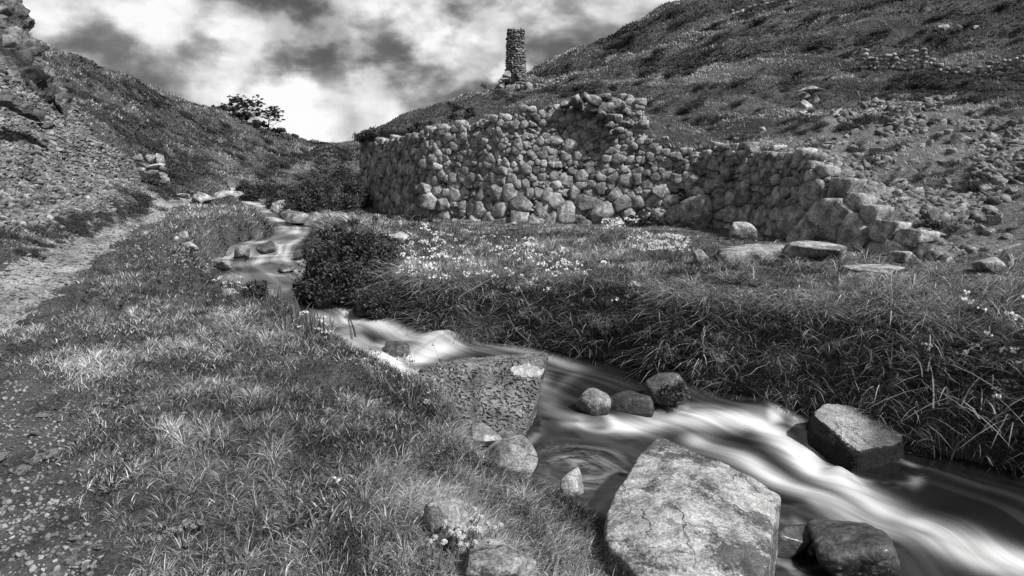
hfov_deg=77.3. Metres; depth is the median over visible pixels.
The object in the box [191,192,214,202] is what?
rock
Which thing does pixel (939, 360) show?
sword leaf plant
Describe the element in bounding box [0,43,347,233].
hillside
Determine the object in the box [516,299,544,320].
leafy weed
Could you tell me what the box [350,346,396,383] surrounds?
twiggy plant
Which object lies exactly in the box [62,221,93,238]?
heather shrub
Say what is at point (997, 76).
heather shrub
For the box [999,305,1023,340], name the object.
white wildflower
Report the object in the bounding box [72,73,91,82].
heather shrub
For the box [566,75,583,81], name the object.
heather shrub
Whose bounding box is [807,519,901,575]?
boulder
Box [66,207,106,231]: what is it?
heather shrub
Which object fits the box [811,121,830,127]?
heather shrub
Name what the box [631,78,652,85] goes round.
heather shrub
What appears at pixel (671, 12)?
heather shrub
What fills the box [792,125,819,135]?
heather shrub
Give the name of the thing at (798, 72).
heather shrub
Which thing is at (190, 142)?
heather shrub
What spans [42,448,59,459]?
stone
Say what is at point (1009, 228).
heather shrub
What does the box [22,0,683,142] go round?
sky
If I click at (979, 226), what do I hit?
rock
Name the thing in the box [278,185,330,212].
shrub
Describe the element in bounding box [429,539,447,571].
thrift flower
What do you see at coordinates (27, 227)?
heather shrub
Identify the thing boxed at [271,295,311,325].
sword leaf plant
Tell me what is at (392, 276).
bank grass
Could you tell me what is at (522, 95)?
heather shrub
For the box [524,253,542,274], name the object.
white wildflower
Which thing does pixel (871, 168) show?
heather shrub
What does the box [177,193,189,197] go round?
rock
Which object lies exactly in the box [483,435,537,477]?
boulder
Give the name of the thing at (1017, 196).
heather shrub
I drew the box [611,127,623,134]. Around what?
rubble block
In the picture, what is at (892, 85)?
heather shrub
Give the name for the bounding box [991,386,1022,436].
white wildflower
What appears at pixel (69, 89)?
heather shrub
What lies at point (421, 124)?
shrub
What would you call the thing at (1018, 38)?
heather shrub
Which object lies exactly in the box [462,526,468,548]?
thrift flower
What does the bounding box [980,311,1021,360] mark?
white wildflower
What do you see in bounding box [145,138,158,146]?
heather shrub
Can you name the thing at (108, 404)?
leafy weed
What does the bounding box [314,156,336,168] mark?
heather shrub
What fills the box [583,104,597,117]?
rubble block
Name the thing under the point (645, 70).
heather shrub
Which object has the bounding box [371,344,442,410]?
twiggy plant
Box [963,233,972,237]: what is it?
rock
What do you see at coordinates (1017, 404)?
white wildflower
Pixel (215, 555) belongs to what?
leafy weed
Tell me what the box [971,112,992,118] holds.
heather shrub
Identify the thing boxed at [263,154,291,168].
heather shrub
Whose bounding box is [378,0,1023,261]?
hillside
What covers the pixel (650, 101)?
heather shrub
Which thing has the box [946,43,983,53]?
heather shrub
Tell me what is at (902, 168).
rock
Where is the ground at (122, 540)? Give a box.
[0,142,1023,575]
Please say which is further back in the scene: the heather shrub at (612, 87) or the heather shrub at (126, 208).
the heather shrub at (612, 87)
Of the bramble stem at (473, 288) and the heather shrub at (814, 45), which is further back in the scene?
the heather shrub at (814, 45)
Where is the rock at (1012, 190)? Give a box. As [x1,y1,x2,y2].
[1006,187,1020,193]
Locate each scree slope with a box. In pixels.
[0,88,171,229]
[803,90,1023,254]
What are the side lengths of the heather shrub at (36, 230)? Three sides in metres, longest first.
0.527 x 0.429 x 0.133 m
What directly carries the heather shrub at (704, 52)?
on the hillside at (902, 27)
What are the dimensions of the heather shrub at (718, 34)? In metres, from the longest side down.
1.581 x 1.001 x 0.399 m
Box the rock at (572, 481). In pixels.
[560,468,583,500]
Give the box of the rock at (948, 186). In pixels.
[941,184,953,188]
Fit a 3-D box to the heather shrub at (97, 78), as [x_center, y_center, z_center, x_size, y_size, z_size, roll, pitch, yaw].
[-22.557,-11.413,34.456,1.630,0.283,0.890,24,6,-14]
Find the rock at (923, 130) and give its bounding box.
[919,129,928,132]
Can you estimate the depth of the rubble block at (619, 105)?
13.56 m
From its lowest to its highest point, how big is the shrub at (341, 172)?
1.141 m
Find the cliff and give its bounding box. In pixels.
[0,0,73,116]
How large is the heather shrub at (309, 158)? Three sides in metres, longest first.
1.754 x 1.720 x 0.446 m
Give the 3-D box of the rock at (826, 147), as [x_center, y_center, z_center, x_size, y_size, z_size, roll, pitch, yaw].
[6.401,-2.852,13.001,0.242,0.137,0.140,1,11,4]
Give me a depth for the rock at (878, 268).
7.52 m
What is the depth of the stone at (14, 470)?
3.25 m
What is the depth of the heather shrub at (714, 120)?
15.86 m
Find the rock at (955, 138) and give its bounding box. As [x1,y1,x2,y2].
[950,133,972,143]
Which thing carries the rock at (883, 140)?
on the scree slope at (1006, 210)
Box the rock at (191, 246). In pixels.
[181,242,198,252]
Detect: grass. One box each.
[0,325,617,575]
[258,199,1023,471]
[367,235,1023,373]
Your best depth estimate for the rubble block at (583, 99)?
13.65 m
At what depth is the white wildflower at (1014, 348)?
5.28 m
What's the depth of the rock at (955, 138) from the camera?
12.73 m
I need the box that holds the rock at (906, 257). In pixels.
[888,251,920,263]
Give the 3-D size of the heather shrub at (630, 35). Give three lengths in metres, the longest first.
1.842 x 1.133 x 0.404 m
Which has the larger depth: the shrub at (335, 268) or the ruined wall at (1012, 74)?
the ruined wall at (1012, 74)
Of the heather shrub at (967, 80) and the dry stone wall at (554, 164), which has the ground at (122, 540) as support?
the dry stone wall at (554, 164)
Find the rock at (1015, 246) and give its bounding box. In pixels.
[999,243,1020,252]
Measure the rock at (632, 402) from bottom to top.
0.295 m
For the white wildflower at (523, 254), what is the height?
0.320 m
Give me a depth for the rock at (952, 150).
12.26 m
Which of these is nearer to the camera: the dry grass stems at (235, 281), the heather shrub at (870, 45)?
the dry grass stems at (235, 281)
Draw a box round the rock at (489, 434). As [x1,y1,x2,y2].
[470,423,501,444]
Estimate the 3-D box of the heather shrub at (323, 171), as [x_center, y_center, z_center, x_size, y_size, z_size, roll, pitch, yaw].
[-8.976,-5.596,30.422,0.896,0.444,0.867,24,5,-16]
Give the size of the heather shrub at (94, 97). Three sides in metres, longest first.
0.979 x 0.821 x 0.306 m
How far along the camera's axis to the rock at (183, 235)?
10.16 m
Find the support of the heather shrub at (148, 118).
on the hillside at (98, 128)
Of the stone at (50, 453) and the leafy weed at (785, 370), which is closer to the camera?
the stone at (50, 453)
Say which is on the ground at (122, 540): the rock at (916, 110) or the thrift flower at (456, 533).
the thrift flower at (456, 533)
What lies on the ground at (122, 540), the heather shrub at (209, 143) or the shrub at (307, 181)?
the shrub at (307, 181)
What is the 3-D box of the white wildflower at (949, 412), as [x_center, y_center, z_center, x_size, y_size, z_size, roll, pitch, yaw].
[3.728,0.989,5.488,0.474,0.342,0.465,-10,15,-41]
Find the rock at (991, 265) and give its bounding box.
[971,257,1005,273]
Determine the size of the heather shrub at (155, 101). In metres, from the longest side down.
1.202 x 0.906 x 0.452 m
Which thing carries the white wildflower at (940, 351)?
on the ground at (122, 540)
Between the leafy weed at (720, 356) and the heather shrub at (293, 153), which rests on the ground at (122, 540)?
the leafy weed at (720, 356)
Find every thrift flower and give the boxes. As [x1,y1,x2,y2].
[423,519,449,551]
[427,538,439,561]
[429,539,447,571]
[432,534,450,565]
[440,534,463,566]
[441,540,464,569]
[442,530,462,557]
[448,542,461,561]
[449,530,464,554]
[453,528,466,565]
[460,526,481,551]
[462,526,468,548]
[463,514,483,546]
[469,506,476,537]
[484,520,491,536]
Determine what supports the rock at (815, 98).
on the hillside at (902, 27)
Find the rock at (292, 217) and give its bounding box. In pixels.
[280,210,308,223]
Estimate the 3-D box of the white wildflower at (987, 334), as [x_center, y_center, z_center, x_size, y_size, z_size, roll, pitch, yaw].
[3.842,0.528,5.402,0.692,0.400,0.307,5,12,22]
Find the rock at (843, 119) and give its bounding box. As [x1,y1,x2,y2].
[838,117,846,122]
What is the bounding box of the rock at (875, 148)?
[870,147,882,150]
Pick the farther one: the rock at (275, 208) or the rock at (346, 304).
the rock at (275, 208)
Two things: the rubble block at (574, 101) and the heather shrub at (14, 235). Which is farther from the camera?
the rubble block at (574, 101)
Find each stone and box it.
[0,451,11,455]
[0,454,8,461]
[8,464,31,473]
[16,469,26,474]
[26,453,44,462]
[28,429,43,434]
[34,411,55,417]
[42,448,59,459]
[46,570,64,575]
[63,555,83,565]
[67,535,79,541]
[71,543,95,554]
[93,543,102,548]
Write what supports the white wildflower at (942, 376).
on the ground at (122, 540)
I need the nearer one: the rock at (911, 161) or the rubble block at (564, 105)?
the rock at (911, 161)
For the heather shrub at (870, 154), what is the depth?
12.50 m
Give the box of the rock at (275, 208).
[270,200,284,213]
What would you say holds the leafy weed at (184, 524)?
on the ground at (122, 540)
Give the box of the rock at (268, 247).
[256,241,275,253]
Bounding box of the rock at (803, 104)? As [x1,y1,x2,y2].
[797,100,812,108]
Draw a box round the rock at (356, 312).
[352,307,388,316]
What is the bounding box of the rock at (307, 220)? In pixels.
[303,212,324,226]
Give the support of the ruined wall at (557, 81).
on the hillside at (902, 27)
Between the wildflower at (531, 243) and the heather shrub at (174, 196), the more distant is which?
the heather shrub at (174, 196)
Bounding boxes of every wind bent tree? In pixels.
[221,93,248,112]
[236,94,266,122]
[260,106,284,126]
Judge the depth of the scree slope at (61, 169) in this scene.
13.69 m
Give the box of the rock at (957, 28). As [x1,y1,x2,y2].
[954,25,963,31]
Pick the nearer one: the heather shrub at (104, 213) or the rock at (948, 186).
the rock at (948, 186)
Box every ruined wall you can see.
[535,76,563,87]
[730,0,791,18]
[860,48,928,71]
[926,55,1023,81]
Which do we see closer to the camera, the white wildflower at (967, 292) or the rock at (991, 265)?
the white wildflower at (967, 292)
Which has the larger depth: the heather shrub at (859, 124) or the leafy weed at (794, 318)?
the heather shrub at (859, 124)
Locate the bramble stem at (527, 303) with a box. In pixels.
[512,277,554,323]
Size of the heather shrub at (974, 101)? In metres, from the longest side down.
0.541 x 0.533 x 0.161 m
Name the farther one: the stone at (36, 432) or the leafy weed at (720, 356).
the leafy weed at (720, 356)
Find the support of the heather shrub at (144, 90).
on the hillside at (98, 128)
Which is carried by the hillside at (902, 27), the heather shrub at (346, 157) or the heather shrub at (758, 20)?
the heather shrub at (758, 20)
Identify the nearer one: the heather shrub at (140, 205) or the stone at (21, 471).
the stone at (21, 471)
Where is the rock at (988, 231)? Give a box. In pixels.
[981,229,995,234]
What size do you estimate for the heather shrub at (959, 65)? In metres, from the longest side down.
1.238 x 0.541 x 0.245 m
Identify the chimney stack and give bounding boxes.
[495,28,532,90]
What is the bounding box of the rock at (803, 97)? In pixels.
[795,92,810,98]
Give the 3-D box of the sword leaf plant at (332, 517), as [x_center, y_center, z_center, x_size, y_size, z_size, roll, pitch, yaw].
[-0.888,0.936,2.672,0.376,0.201,0.410,-7,13,-31]
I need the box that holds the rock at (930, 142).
[926,139,933,145]
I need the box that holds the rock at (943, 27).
[936,24,949,30]
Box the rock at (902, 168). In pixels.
[896,166,907,170]
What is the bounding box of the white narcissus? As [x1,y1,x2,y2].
[313,476,343,497]
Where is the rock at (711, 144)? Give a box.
[707,141,723,147]
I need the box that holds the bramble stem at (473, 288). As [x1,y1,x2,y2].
[458,274,503,317]
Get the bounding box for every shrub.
[0,231,32,241]
[13,248,37,259]
[16,247,46,261]
[21,224,57,239]
[22,222,60,239]
[23,226,49,234]
[26,248,48,259]
[28,239,51,246]
[40,222,64,233]
[42,243,64,249]
[53,216,81,231]
[54,216,82,231]
[55,239,76,245]
[59,225,93,236]
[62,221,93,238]
[63,86,93,100]
[65,226,95,238]
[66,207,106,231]
[68,219,99,233]
[69,214,93,221]
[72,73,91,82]
[81,69,105,82]
[81,208,118,227]
[90,94,106,103]
[90,208,113,223]
[93,211,127,223]
[95,116,113,123]
[100,100,131,115]
[105,204,144,222]
[108,105,117,111]
[111,197,139,216]
[111,203,130,217]
[114,214,128,220]
[115,129,130,138]
[117,185,157,208]
[118,200,149,214]
[119,79,141,89]
[122,196,151,213]
[132,121,146,128]
[132,190,168,211]
[134,134,147,141]
[136,83,161,98]
[136,86,148,92]
[137,104,148,112]
[139,120,165,133]
[142,105,156,112]
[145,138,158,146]
[146,115,166,128]
[147,183,181,200]
[149,97,161,105]
[154,186,174,195]
[157,194,170,200]
[159,184,194,197]
[172,149,188,157]
[173,153,193,164]
[174,168,206,183]
[176,109,209,126]
[176,180,196,188]
[181,138,199,147]
[183,111,211,127]
[189,158,208,172]
[191,155,205,162]
[195,155,210,161]
[202,139,218,147]
[207,158,226,165]
[211,103,237,111]
[217,118,232,129]
[230,111,251,120]
[234,178,255,192]
[235,153,246,160]
[236,184,273,201]
[239,279,269,300]
[249,119,267,127]
[251,170,273,178]
[252,181,290,192]
[256,133,274,144]
[258,185,301,209]
[261,144,276,152]
[262,162,287,174]
[262,169,273,174]
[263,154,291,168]
[265,127,285,132]
[278,155,297,163]
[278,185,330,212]
[290,150,302,159]
[291,222,399,306]
[291,280,325,304]
[295,174,342,191]
[299,147,315,154]
[303,156,321,163]
[308,173,320,178]
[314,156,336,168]
[314,165,329,173]
[316,177,366,212]
[325,162,359,185]
[330,154,349,164]
[334,150,353,159]
[335,147,351,154]
[336,176,375,208]
[338,215,410,272]
[349,283,414,321]
[352,125,380,143]
[385,211,432,221]
[407,118,433,131]
[445,100,464,109]
[446,107,475,119]
[478,82,517,99]
[503,92,530,101]
[532,83,560,91]
[558,92,572,98]
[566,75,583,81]
[568,80,597,90]
[574,90,586,94]
[579,81,607,91]
[588,48,616,57]
[604,35,627,48]
[606,81,631,90]
[606,213,664,227]
[623,32,641,38]
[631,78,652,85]
[632,65,660,76]
[635,52,662,64]
[643,60,658,66]
[646,100,677,112]
[647,95,660,103]
[649,46,664,54]
[659,66,682,78]
[663,8,681,16]
[665,14,702,30]
[675,100,705,111]
[677,94,711,104]
[678,67,698,74]
[682,59,713,70]
[689,80,710,89]
[690,35,706,44]
[691,114,711,123]
[696,26,711,31]
[699,45,723,56]
[704,82,720,87]
[704,113,737,125]
[706,27,734,38]
[709,20,726,26]
[716,97,746,110]
[722,132,749,140]
[726,74,759,87]
[732,134,763,142]
[746,12,780,25]
[765,22,783,28]
[777,84,797,91]
[778,71,823,87]
[778,112,806,123]
[780,5,798,10]
[780,120,805,130]
[791,66,815,74]
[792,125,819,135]
[796,85,832,98]
[796,115,824,123]
[797,9,823,22]
[802,32,841,45]
[802,36,840,49]
[808,32,830,42]
[809,9,833,15]
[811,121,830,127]
[815,41,837,54]
[825,14,839,20]
[833,121,857,131]
[835,48,861,57]
[841,52,852,57]
[844,140,866,152]
[846,11,874,20]
[851,34,885,45]
[851,119,877,127]
[853,114,872,120]
[859,1,881,10]
[860,28,883,37]
[861,112,893,122]
[863,42,883,48]
[863,54,883,63]
[864,150,876,159]
[864,160,889,170]
[868,139,913,155]
[874,88,898,97]
[875,25,896,33]
[881,193,903,200]
[885,71,911,82]
[885,82,898,88]
[888,109,910,116]
[889,172,899,179]
[890,71,926,82]
[892,51,912,57]
[900,35,920,42]
[902,92,933,101]
[903,72,948,87]
[908,79,933,87]
[912,170,925,179]
[913,78,946,86]
[913,223,928,227]
[915,26,930,32]
[916,6,960,22]
[919,218,947,229]
[923,31,944,40]
[924,180,949,188]
[925,7,970,23]
[925,99,956,108]
[926,168,958,177]
[927,64,963,75]
[929,78,957,87]
[930,131,957,138]
[936,33,960,41]
[936,50,962,57]
[937,160,954,164]
[941,16,984,32]
[942,229,972,238]
[943,221,965,232]
[945,96,962,104]
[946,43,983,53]
[947,154,974,167]
[949,178,971,186]
[951,182,985,192]
[958,77,981,84]
[958,90,995,102]
[962,96,989,103]
[962,179,995,188]
[963,109,979,115]
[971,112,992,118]
[973,184,1005,192]
[976,92,1002,100]
[982,24,1023,37]
[983,121,1021,131]
[984,100,1010,115]
[986,71,1019,79]
[992,0,1020,9]
[995,110,1014,114]
[997,95,1023,108]
[997,226,1021,231]
[1007,34,1023,41]
[1011,194,1022,198]
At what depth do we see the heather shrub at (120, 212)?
12.85 m
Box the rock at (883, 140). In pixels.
[878,138,887,143]
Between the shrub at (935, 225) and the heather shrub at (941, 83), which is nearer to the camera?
the shrub at (935, 225)
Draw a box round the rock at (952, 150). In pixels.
[946,147,956,152]
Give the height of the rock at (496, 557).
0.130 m
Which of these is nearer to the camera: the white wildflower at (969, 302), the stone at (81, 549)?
the stone at (81, 549)
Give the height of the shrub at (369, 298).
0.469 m
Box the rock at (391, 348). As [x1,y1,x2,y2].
[384,341,409,357]
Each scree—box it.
[0,67,170,229]
[786,92,1023,254]
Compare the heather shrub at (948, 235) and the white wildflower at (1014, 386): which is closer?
the white wildflower at (1014, 386)
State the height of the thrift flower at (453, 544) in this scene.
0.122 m
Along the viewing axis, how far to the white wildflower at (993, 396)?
5.41 m
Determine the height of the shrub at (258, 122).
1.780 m
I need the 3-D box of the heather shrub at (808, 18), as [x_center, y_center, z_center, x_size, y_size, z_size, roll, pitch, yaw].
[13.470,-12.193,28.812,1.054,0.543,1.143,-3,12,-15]
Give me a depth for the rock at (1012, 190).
10.41 m
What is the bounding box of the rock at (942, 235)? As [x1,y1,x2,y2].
[930,230,945,237]
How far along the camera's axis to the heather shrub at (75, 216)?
10.90 m
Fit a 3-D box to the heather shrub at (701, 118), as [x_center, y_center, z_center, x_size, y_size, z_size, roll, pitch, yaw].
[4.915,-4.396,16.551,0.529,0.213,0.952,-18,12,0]
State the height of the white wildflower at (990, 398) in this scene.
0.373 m
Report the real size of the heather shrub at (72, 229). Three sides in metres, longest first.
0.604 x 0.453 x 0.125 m
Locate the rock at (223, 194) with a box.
[212,190,233,198]
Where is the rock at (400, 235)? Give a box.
[389,231,408,241]
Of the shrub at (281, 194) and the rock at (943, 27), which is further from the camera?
the rock at (943, 27)
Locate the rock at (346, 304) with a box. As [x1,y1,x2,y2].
[339,296,355,305]
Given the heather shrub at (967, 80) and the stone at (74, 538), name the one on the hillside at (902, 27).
the heather shrub at (967, 80)
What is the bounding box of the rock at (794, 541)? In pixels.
[777,524,812,558]
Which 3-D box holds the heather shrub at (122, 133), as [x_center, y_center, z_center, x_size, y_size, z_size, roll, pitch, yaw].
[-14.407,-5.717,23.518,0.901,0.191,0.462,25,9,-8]
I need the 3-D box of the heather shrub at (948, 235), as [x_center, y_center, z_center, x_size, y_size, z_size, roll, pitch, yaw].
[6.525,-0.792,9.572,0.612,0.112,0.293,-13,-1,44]
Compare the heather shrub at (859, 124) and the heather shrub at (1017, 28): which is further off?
the heather shrub at (1017, 28)
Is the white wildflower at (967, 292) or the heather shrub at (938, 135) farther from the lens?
the heather shrub at (938, 135)
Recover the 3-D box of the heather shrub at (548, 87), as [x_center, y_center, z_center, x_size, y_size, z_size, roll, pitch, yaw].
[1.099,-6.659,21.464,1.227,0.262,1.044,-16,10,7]
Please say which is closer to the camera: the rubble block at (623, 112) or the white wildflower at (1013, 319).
the white wildflower at (1013, 319)
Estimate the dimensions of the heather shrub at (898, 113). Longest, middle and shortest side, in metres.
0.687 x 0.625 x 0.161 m
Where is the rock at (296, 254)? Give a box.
[293,250,303,259]
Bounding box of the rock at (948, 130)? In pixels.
[944,129,952,133]
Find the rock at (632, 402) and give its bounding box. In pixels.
[610,390,654,416]
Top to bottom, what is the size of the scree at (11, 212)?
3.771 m
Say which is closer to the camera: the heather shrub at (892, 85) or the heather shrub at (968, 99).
the heather shrub at (968, 99)
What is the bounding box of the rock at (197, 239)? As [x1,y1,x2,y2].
[192,236,200,247]
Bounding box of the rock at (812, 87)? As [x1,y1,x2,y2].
[797,85,822,92]
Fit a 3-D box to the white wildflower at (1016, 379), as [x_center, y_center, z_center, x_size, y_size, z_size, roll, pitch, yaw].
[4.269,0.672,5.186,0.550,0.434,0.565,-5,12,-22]
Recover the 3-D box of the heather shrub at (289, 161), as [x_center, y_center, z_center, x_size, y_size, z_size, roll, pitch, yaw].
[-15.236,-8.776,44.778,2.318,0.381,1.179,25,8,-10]
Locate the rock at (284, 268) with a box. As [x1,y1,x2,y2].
[278,264,294,272]
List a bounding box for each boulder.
[419,353,547,441]
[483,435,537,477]
[576,388,610,415]
[603,438,780,575]
[644,372,686,406]
[693,249,709,262]
[716,243,855,264]
[728,222,762,239]
[783,241,846,261]
[805,404,904,471]
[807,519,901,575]
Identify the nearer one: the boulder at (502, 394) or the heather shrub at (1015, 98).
the boulder at (502, 394)
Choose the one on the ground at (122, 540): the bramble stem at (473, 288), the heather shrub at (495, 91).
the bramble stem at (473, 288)
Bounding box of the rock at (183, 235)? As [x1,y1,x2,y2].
[178,231,189,241]
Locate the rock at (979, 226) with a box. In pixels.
[972,224,985,230]
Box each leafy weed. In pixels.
[93,393,146,411]
[135,518,206,546]
[202,547,261,574]
[208,374,253,389]
[251,478,300,503]
[359,540,392,561]
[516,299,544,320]
[584,309,626,334]
[641,297,681,316]
[692,330,741,362]
[762,347,801,375]
[765,303,809,324]
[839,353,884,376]
[893,302,933,323]
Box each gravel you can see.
[0,380,104,575]
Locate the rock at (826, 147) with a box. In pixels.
[820,144,832,148]
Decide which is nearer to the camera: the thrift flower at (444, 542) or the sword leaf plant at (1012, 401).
the thrift flower at (444, 542)
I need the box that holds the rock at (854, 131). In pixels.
[850,128,858,134]
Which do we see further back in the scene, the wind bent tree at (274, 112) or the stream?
the wind bent tree at (274, 112)
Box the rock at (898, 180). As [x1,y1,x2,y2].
[892,179,906,182]
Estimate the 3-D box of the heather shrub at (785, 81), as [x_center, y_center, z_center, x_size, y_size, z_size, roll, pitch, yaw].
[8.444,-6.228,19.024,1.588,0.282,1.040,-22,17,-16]
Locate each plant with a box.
[241,281,281,302]
[252,492,352,550]
[267,304,355,340]
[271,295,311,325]
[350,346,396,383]
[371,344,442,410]
[416,362,465,427]
[480,483,512,500]
[639,332,720,371]
[659,380,689,404]
[858,341,1023,445]
[864,316,1021,399]
[916,374,1023,447]
[927,415,979,460]
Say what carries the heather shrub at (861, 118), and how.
on the scree slope at (1006, 210)
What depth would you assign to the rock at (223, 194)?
17.70 m
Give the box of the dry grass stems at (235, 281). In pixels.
[221,269,239,289]
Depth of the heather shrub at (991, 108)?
14.46 m
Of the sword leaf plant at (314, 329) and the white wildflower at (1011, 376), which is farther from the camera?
the sword leaf plant at (314, 329)
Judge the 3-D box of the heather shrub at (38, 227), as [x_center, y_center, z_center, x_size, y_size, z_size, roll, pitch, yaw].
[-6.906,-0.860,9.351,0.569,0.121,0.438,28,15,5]
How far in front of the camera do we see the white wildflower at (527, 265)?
7.76 m
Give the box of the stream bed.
[229,187,1018,470]
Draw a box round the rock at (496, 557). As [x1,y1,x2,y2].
[463,537,536,575]
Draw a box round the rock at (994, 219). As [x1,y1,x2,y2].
[986,213,1002,224]
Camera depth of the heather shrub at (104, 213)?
11.79 m
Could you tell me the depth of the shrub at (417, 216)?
14.58 m
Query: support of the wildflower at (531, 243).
on the ground at (122, 540)
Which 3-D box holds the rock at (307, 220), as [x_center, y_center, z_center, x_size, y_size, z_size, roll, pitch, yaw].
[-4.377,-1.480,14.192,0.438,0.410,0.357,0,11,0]
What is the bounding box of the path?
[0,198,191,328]
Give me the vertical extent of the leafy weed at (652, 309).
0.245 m
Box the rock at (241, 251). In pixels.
[234,245,249,258]
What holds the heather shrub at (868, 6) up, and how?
on the hillside at (902, 27)
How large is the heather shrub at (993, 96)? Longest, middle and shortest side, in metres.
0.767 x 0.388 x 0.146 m
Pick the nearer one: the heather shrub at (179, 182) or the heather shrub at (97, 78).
the heather shrub at (179, 182)
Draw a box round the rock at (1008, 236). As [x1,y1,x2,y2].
[1000,233,1013,238]
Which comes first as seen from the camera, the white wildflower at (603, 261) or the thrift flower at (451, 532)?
the thrift flower at (451, 532)
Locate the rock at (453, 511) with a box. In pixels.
[424,498,469,551]
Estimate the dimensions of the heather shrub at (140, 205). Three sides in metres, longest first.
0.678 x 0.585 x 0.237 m
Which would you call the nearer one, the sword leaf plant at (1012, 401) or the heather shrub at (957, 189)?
the sword leaf plant at (1012, 401)
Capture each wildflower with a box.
[490,245,502,262]
[490,248,501,267]
[517,242,530,259]
[521,242,537,246]
[522,256,534,279]
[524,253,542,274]
[582,260,609,285]
[607,223,618,242]
[652,242,660,263]
[885,343,958,387]
[907,349,973,391]
[907,360,962,400]
[922,367,973,411]
[922,393,1001,436]
[925,384,975,420]
[926,346,1013,396]
[928,331,998,372]
[930,328,970,369]
[930,353,989,398]
[934,298,992,344]
[946,369,970,387]
[947,290,1015,346]
[965,403,1021,443]
[967,343,1013,395]
[971,379,1013,415]
[977,307,1023,345]
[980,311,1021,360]
[980,359,1019,397]
[982,295,1023,344]
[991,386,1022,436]
[992,385,1022,421]
[993,367,1023,389]
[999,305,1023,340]
[1003,350,1023,386]
[1008,384,1023,409]
[1009,347,1020,389]
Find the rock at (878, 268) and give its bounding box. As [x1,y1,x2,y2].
[842,264,904,273]
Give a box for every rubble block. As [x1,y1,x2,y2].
[560,101,569,108]
[569,94,580,107]
[581,92,588,102]
[583,94,603,108]
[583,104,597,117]
[596,111,606,121]
[597,93,611,100]
[597,101,615,113]
[605,121,615,129]
[606,114,622,123]
[610,97,625,113]
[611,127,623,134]
[616,93,627,100]
[618,107,628,115]
[621,121,633,129]
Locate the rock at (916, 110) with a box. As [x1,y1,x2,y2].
[913,107,920,112]
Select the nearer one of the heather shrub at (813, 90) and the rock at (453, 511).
the rock at (453, 511)
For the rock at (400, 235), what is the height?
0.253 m
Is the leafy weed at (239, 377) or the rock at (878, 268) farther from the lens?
the rock at (878, 268)
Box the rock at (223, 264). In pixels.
[213,259,233,269]
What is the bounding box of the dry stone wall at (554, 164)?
[357,98,981,262]
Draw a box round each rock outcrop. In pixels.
[0,92,54,129]
[131,153,169,184]
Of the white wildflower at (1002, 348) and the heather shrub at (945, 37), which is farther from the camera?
the heather shrub at (945, 37)
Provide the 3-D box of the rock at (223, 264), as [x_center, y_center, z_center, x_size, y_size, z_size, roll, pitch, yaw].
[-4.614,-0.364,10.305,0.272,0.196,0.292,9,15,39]
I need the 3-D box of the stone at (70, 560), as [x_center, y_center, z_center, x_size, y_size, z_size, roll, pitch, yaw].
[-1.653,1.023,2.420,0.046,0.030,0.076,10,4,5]
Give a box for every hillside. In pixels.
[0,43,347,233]
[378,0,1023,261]
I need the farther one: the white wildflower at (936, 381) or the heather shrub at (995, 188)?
the heather shrub at (995, 188)
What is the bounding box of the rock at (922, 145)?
[918,143,925,147]
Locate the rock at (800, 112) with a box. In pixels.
[796,111,809,115]
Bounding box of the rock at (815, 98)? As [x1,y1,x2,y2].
[812,93,819,103]
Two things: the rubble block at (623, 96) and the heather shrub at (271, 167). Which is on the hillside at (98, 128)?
the heather shrub at (271, 167)
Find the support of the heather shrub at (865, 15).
on the hillside at (902, 27)
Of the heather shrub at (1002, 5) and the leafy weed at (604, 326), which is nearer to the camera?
the leafy weed at (604, 326)
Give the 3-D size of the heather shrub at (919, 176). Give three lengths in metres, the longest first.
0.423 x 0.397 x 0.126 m
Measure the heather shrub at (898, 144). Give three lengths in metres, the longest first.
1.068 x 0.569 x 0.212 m
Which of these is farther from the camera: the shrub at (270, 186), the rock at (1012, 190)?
the shrub at (270, 186)
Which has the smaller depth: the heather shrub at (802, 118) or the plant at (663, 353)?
the plant at (663, 353)
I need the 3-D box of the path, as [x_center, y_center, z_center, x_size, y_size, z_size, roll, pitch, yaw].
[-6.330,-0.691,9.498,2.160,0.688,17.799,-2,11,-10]
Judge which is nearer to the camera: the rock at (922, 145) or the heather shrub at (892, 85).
the rock at (922, 145)
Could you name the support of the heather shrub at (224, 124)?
on the hillside at (98, 128)
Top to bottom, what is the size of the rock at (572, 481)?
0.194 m
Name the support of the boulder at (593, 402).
in the stream
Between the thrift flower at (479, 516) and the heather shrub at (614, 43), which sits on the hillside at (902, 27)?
the heather shrub at (614, 43)
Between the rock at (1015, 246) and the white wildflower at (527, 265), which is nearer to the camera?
the white wildflower at (527, 265)
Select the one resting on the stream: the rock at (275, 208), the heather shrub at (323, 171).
the rock at (275, 208)
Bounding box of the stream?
[211,181,1023,575]
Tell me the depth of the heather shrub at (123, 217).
12.43 m
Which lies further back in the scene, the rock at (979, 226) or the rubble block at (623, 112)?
the rubble block at (623, 112)
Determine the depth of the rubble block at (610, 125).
13.53 m
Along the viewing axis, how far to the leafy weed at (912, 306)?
5.71 m
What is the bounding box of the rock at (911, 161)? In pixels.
[909,159,918,163]
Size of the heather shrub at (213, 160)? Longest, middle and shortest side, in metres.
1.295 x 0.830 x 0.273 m

